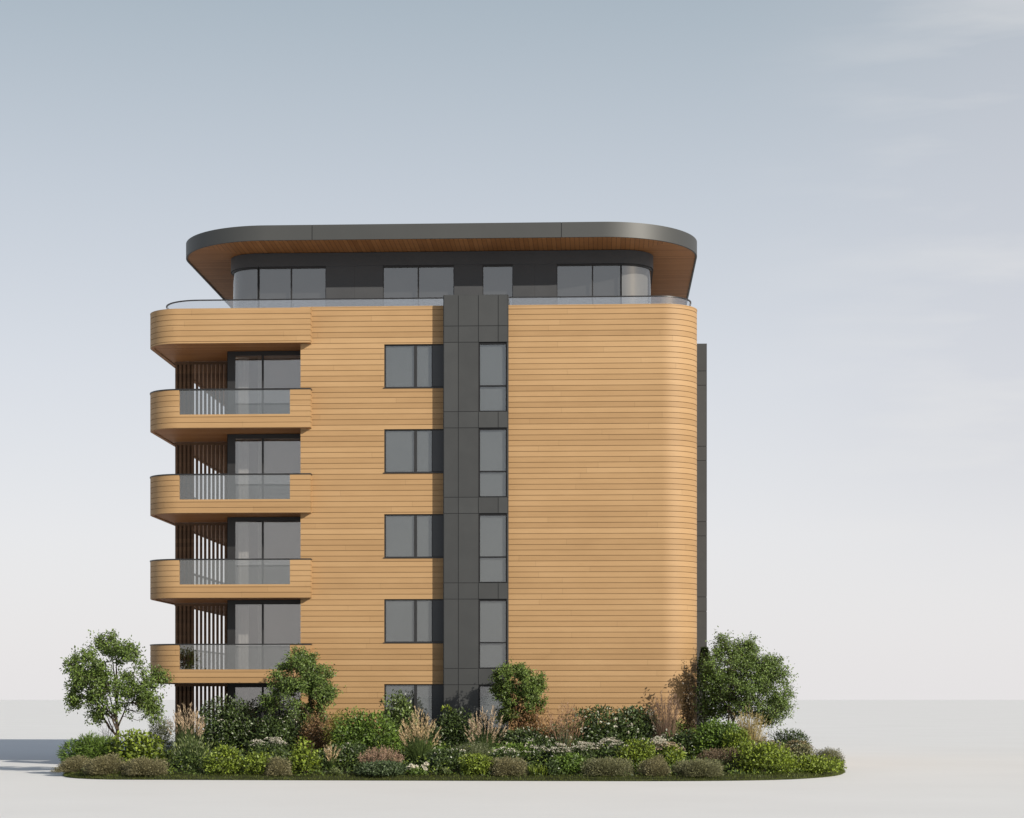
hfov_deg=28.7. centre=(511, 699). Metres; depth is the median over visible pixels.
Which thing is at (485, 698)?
window
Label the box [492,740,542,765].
dark filler shrub
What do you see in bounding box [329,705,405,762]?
green shrub
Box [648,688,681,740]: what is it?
purple grass
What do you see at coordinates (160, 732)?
willow shrub
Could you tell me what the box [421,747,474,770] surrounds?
dark filler shrub
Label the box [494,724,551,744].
dark filler shrub
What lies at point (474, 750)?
grey mound
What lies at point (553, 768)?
dark creeper
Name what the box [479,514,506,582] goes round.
window
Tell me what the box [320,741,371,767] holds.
dark filler shrub
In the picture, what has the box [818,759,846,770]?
box shrub
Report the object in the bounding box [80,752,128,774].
lavender mound
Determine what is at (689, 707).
red shrub
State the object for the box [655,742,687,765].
cream flower clump
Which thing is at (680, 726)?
dark filler shrub
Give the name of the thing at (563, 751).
yarrow clump
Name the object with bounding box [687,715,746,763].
green shrub
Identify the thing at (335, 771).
rosette plant
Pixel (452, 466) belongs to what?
apartment building
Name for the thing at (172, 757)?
ground cover
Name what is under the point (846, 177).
sky
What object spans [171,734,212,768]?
spiked perennial
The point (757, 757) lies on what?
lime shrub
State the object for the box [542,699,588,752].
airy grass
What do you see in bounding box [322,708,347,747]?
airy shrub
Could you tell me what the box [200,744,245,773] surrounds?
lime shrub
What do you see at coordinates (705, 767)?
lavender mound
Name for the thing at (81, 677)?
garden tree
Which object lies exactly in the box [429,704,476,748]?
dark evergreen
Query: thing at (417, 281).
penthouse window
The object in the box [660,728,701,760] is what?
dark filler shrub
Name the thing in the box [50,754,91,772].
lavender mound
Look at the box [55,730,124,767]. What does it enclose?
feathery shrub
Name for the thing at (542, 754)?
white flower clump
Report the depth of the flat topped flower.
66.76 m
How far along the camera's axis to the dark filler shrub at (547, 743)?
67.79 m
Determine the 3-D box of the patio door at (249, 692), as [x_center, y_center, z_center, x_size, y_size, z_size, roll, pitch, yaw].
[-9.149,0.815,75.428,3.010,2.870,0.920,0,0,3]
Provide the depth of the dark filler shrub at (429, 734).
71.66 m
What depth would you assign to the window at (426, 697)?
73.34 m
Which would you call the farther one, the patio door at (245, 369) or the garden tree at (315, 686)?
the patio door at (245, 369)
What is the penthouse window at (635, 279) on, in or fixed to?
in the apartment building
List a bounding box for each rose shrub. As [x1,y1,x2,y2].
[556,704,644,757]
[606,704,661,750]
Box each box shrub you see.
[768,752,844,773]
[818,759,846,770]
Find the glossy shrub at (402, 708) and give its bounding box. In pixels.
[378,689,423,758]
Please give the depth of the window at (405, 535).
73.34 m
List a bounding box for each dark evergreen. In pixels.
[195,693,258,757]
[241,711,312,759]
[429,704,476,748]
[495,726,549,750]
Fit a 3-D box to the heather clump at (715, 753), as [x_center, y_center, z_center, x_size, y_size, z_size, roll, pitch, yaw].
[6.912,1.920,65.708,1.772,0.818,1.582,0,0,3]
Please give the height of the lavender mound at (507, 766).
0.724 m
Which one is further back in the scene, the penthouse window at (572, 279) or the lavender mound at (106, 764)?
the penthouse window at (572, 279)
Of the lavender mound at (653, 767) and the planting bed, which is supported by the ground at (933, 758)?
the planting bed
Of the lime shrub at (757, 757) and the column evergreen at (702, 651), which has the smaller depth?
the lime shrub at (757, 757)
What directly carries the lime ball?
on the planting bed
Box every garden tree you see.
[59,629,174,751]
[255,643,345,747]
[488,660,549,726]
[692,626,798,733]
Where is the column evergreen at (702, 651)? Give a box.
[696,646,719,735]
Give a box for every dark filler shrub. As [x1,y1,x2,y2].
[177,728,219,745]
[289,722,329,750]
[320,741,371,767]
[405,740,452,761]
[420,725,444,742]
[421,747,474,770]
[460,725,489,749]
[480,729,507,745]
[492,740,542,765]
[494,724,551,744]
[521,734,566,750]
[537,722,575,740]
[552,735,593,751]
[632,735,673,753]
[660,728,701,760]
[662,718,697,753]
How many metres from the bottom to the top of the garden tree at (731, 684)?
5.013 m
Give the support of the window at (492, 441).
in the apartment building
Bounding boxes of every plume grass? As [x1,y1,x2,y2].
[167,702,204,763]
[323,742,340,769]
[398,706,441,767]
[464,706,507,755]
[729,704,771,743]
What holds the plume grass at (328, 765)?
on the planting bed
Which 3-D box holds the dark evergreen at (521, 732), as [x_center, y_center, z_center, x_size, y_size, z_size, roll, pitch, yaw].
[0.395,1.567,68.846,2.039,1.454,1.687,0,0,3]
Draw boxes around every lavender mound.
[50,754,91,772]
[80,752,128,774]
[121,757,169,776]
[263,755,292,775]
[487,755,527,776]
[579,756,635,776]
[636,754,670,775]
[670,758,724,776]
[811,746,845,767]
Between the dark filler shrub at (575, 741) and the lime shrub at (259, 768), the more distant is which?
the dark filler shrub at (575, 741)
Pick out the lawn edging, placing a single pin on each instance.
(840, 772)
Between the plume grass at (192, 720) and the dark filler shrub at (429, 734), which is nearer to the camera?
the plume grass at (192, 720)
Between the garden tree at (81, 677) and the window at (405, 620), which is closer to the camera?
the garden tree at (81, 677)
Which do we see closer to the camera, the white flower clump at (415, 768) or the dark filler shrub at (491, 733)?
the white flower clump at (415, 768)
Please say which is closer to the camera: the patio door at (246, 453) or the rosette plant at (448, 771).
the rosette plant at (448, 771)
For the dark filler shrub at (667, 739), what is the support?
on the planting bed
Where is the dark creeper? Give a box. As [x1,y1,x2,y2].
[544,760,562,774]
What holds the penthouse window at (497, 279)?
in the apartment building
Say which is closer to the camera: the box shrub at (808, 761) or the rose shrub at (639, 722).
the box shrub at (808, 761)
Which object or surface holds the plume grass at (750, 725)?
on the planting bed
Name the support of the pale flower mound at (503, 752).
on the planting bed
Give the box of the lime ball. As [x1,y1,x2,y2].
[457,753,495,775]
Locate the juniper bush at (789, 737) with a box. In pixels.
[761,728,812,755]
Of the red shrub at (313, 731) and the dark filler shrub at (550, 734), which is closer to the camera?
the red shrub at (313, 731)
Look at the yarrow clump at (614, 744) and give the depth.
66.41 m
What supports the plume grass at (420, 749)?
on the planting bed
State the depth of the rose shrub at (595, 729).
69.15 m
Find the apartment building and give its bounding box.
[150,222,706,755]
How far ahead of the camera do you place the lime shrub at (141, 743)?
67.11 m
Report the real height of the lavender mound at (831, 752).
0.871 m
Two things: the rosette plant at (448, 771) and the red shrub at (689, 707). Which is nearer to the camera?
the rosette plant at (448, 771)
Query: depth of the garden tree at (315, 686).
70.07 m
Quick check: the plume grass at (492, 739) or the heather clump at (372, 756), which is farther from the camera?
the plume grass at (492, 739)
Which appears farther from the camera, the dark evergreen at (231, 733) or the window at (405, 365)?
the window at (405, 365)
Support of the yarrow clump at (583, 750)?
on the planting bed
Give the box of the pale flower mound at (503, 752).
[486,746,520,763]
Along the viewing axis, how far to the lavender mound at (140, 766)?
63.89 m
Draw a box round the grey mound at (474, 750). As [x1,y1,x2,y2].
[453,741,494,767]
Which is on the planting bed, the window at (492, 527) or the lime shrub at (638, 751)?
the lime shrub at (638, 751)
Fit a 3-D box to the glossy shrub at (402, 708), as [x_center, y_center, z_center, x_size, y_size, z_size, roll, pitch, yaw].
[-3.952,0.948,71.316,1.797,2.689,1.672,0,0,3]
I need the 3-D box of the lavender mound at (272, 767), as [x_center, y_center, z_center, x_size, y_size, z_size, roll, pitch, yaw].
[-7.474,2.097,63.783,1.050,0.716,0.888,0,0,3]
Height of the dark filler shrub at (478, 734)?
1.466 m
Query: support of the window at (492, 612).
in the apartment building
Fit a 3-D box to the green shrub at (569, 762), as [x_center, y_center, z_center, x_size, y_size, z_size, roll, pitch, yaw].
[1.887,2.048,63.743,1.336,0.824,1.096,0,0,-11]
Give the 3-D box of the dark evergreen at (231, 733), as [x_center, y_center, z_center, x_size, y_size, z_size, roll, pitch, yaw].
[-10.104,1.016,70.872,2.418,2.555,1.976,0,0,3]
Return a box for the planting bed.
[65,759,837,780]
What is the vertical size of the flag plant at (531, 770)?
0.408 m
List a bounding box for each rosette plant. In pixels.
[329,766,342,774]
[440,767,450,774]
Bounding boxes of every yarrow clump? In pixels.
[546,742,571,764]
[570,741,599,764]
[593,737,628,760]
[649,736,669,764]
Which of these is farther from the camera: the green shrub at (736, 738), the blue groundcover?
the green shrub at (736, 738)
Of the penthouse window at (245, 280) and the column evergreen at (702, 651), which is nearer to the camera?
the column evergreen at (702, 651)
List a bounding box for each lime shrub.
[107,728,167,762]
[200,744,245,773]
[242,751,272,774]
[287,736,322,773]
[613,736,658,769]
[732,738,801,774]
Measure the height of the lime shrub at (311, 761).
1.276 m
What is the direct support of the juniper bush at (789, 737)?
on the planting bed
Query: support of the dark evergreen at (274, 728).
on the planting bed
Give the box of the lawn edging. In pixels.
[62,769,845,780]
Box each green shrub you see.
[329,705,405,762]
[553,751,590,774]
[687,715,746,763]
[721,728,751,767]
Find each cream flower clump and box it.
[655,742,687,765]
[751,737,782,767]
[783,739,818,758]
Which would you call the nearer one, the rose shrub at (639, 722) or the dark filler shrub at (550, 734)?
the rose shrub at (639, 722)
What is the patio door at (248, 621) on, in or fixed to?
in the apartment building
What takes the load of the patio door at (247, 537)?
in the apartment building
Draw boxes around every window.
[232,267,258,307]
[258,266,325,307]
[383,265,453,305]
[383,344,442,388]
[383,429,442,473]
[383,514,442,557]
[383,599,443,642]
[384,684,443,727]
[479,343,506,411]
[479,428,506,496]
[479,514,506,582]
[479,599,506,667]
[479,685,506,737]
[483,265,512,304]
[557,263,620,304]
[620,263,651,303]
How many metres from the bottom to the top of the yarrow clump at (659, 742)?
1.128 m
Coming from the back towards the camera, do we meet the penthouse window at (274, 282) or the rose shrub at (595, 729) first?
the penthouse window at (274, 282)
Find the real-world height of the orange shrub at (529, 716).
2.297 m
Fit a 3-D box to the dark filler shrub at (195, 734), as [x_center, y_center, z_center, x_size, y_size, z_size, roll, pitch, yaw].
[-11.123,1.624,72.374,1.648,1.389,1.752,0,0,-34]
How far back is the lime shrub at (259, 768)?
63.83 m
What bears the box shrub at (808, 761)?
on the planting bed
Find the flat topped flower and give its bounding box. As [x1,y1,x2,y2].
[248,737,289,763]
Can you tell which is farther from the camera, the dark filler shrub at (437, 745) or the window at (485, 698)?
the window at (485, 698)
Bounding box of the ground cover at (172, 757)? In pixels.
[78,740,824,776]
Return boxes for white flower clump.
[405,761,429,775]
[522,745,551,767]
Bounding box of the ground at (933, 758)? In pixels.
[0,700,1023,817]
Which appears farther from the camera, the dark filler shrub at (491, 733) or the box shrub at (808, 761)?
the dark filler shrub at (491, 733)
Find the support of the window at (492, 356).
in the apartment building
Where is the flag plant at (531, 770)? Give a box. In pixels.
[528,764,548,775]
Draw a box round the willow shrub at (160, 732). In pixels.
[148,711,175,762]
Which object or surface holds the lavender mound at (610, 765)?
on the planting bed
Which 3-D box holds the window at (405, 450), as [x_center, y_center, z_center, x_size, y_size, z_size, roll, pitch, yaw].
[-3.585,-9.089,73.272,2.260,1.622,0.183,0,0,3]
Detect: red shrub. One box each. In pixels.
[297,713,330,755]
[680,665,695,740]
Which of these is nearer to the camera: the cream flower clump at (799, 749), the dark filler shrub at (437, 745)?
the dark filler shrub at (437, 745)
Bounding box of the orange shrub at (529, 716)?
[510,701,555,737]
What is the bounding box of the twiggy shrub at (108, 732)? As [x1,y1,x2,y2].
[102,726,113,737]
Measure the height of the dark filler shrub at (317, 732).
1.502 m
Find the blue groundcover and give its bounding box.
[351,760,410,776]
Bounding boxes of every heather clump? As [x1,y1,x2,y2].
[356,745,404,767]
[698,746,744,768]
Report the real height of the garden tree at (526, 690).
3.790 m
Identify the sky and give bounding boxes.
[0,0,1023,699]
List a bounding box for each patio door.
[227,351,300,413]
[227,434,300,498]
[227,517,300,583]
[227,600,301,668]
[227,683,300,751]
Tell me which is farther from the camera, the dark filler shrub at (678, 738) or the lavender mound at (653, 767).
the dark filler shrub at (678, 738)
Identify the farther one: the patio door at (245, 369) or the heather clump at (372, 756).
the patio door at (245, 369)

